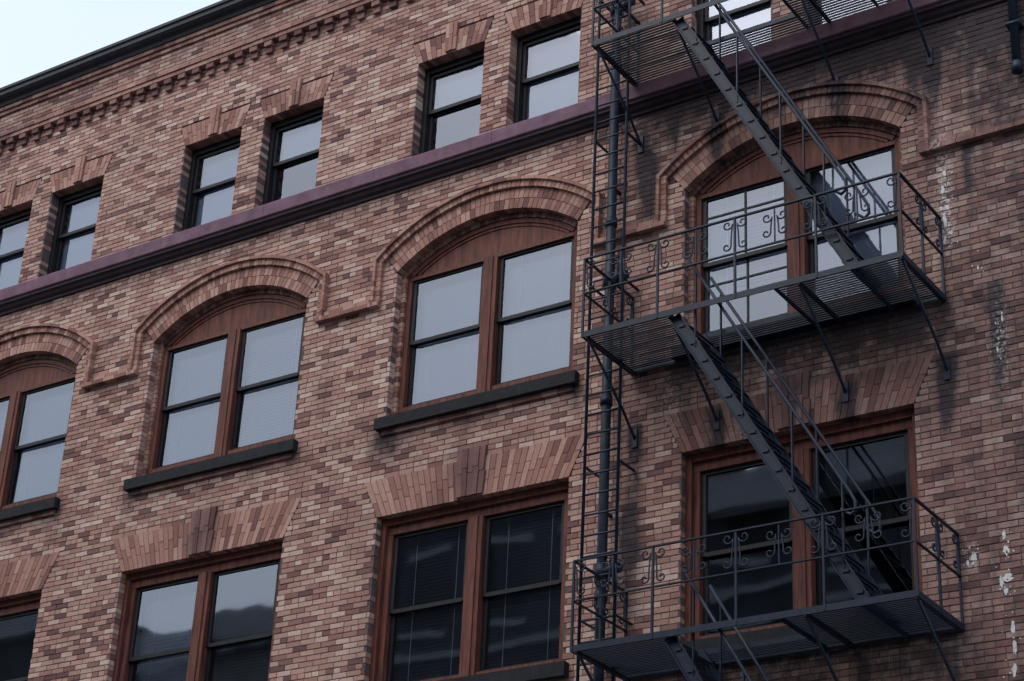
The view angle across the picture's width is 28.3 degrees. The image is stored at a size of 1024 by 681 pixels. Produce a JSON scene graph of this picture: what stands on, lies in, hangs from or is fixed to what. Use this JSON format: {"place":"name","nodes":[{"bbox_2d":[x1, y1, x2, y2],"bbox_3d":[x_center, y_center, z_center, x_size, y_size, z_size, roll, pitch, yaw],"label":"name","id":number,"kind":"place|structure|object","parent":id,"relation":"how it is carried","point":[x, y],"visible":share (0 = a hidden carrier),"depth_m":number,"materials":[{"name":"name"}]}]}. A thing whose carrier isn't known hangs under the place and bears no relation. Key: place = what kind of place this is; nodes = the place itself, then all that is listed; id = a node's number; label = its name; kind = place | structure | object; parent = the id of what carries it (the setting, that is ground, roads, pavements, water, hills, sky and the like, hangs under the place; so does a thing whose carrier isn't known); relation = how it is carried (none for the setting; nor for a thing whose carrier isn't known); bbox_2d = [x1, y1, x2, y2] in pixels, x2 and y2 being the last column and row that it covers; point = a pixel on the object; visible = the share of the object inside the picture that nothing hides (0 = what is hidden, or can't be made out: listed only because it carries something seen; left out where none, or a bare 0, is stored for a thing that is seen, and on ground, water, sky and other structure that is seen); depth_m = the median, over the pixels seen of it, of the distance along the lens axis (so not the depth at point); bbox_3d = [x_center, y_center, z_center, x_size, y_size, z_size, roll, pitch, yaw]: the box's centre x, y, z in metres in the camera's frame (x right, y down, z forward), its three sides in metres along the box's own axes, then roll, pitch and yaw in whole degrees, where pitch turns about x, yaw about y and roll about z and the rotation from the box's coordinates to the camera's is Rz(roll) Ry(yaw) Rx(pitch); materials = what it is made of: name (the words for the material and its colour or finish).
{"place":"outdoors","nodes":[
{"label":"outdoors","id":0,"kind":"place"},
{"bbox_2d":[0,0,220,87],"label":"sky","id":1,"kind":"structure","parent":0,"point":[36,36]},
{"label":"pavement","id":2,"kind":"structure","parent":0,"visible":0},
{"bbox_2d":[593,0,635,680],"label":"standpipe","id":3,"kind":"object","parent":2,"relation":"on","point":[606,400],"visible":0.61,"depth_m":23.23,"materials":[{"name":"black metal"}]},
{"bbox_3d":[-3.982,7.435,23.757,26.000,1.849,0.300,-14,-32,31],"label":"lower wall","id":4,"kind":"object","parent":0,"visible":0},
{"bbox_2d":[0,0,1023,680],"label":"wall bricks","id":5,"kind":"object","parent":4,"relation":"on","point":[144,204],"depth_m":24.84,"materials":[{"name":"brown brick"}]},
{"bbox_2d":[0,308,910,526],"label":"sub sill bricks","id":6,"kind":"object","parent":5,"relation":"attached to","point":[491,407],"visible":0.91,"depth_m":24.81,"materials":[{"name":"brown brick"}]},
{"bbox_2d":[0,289,916,680],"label":"window sills","id":7,"kind":"structure","parent":5,"relation":"attached to","point":[552,671],"depth_m":24.43,"materials":[{"name":"stone"}]},
{"bbox_2d":[0,127,922,680],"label":"window frames","id":8,"kind":"structure","parent":5,"relation":"in","point":[490,245],"depth_m":24.46,"materials":[{"name":"brown wood"}]},
{"bbox_2d":[0,0,914,680],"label":"window sashes","id":9,"kind":"object","parent":8,"relation":"in","point":[460,64],"depth_m":25.70,"materials":[{"name":"black wood"}]},
{"bbox_2d":[0,0,886,289],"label":"roller shades","id":10,"kind":"object","parent":9,"relation":"attached to","point":[552,94],"visible":0.44,"depth_m":28.55,"materials":[{"name":"white fabric"}]},
{"bbox_2d":[0,151,897,680],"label":"venetian blinds","id":11,"kind":"object","parent":9,"relation":"attached to","point":[456,359],"visible":0.49,"depth_m":25.76,"materials":[{"name":"white plastic"}]},
{"bbox_2d":[0,155,884,680],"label":"blind tapes","id":12,"kind":"object","parent":11,"relation":"attached to","point":[428,393],"visible":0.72,"depth_m":24.91,"materials":[{"name":"white fabric"}]},
{"bbox_2d":[0,437,905,680],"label":"dark venetian blinds","id":13,"kind":"object","parent":9,"relation":"attached to","point":[738,482],"visible":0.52,"depth_m":23.71,"materials":[{"name":"black plastic"}]},
{"bbox_2d":[0,0,1023,600],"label":"arch and string bricks","id":14,"kind":"structure","parent":5,"relation":"attached to","point":[530,466],"depth_m":26.02,"materials":[{"name":"brown brick"}]},
{"bbox_2d":[0,0,276,107],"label":"roof coping","id":15,"kind":"object","parent":14,"relation":"on","point":[145,41],"visible":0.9,"depth_m":31.29,"materials":[{"name":"metal"}]},
{"bbox_2d":[0,0,899,555],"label":"keystone and corbel bricks","id":16,"kind":"object","parent":14,"relation":"attached to","point":[470,478],"visible":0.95,"depth_m":26.19,"materials":[{"name":"brown brick"}]},
{"bbox_2d":[18,3,931,588],"bbox_3d":[-3.874,1.405,26.914,20.172,10.744,0.241,-14,-32,31],"label":"arch mortar","id":17,"kind":"object","parent":14,"relation":"attached to","point":[578,219],"visible":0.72,"depth_m":24.04,"materials":[{"name":"concrete"}]},
{"bbox_2d":[0,80,1023,389],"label":"hood mould fillet","id":18,"kind":"object","parent":14,"relation":"attached to","point":[926,150],"visible":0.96,"depth_m":25.41,"materials":[{"name":"brick"}]},
{"bbox_2d":[570,0,964,680],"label":"fire escape","id":19,"kind":"object","parent":5,"relation":"attached to","point":[870,614],"visible":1,"depth_m":21.43,"materials":[{"name":"blue paint"}]},
{"bbox_2d":[930,165,1020,677],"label":"paint splashes","id":20,"kind":"object","parent":5,"relation":"attached to","point":[1007,577],"visible":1,"depth_m":19.81,"materials":[{"name":"white paint"}]},
{"bbox_2d":[1005,0,1023,74],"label":"downspout","id":21,"kind":"object","parent":5,"relation":"attached to","point":[1014,25],"visible":1,"depth_m":22.07,"materials":[{"name":"blue paint"}]},
{"label":"ground","id":22,"kind":"structure","parent":0,"visible":0},
{"bbox_3d":[0.560,6.687,31.453,26.000,19.580,16.000,-14,-32,31],"label":"building body","id":23,"kind":"object","parent":22,"relation":"on","visible":0},
{"bbox_2d":[0,0,912,680],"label":"room interiors","id":24,"kind":"object","parent":23,"relation":"in","point":[766,590],"visible":0.01,"depth_m":23.74,"materials":[{"name":"black"}]},
{"bbox_2d":[0,0,946,301],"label":"belt course","id":25,"kind":"object","parent":23,"relation":"attached to","point":[864,18],"visible":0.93,"depth_m":26.20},
{"bbox_2d":[0,0,1006,316],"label":"belt moulding","id":26,"kind":"object","parent":25,"relation":"attached to","point":[746,74],"visible":1,"depth_m":25.94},
{"bbox_2d":[0,0,1023,680],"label":"mortar joints","id":27,"kind":"object","parent":23,"relation":"attached to","point":[54,200],"visible":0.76,"depth_m":24.43,"materials":[{"name":"grey concrete"}]}
]}

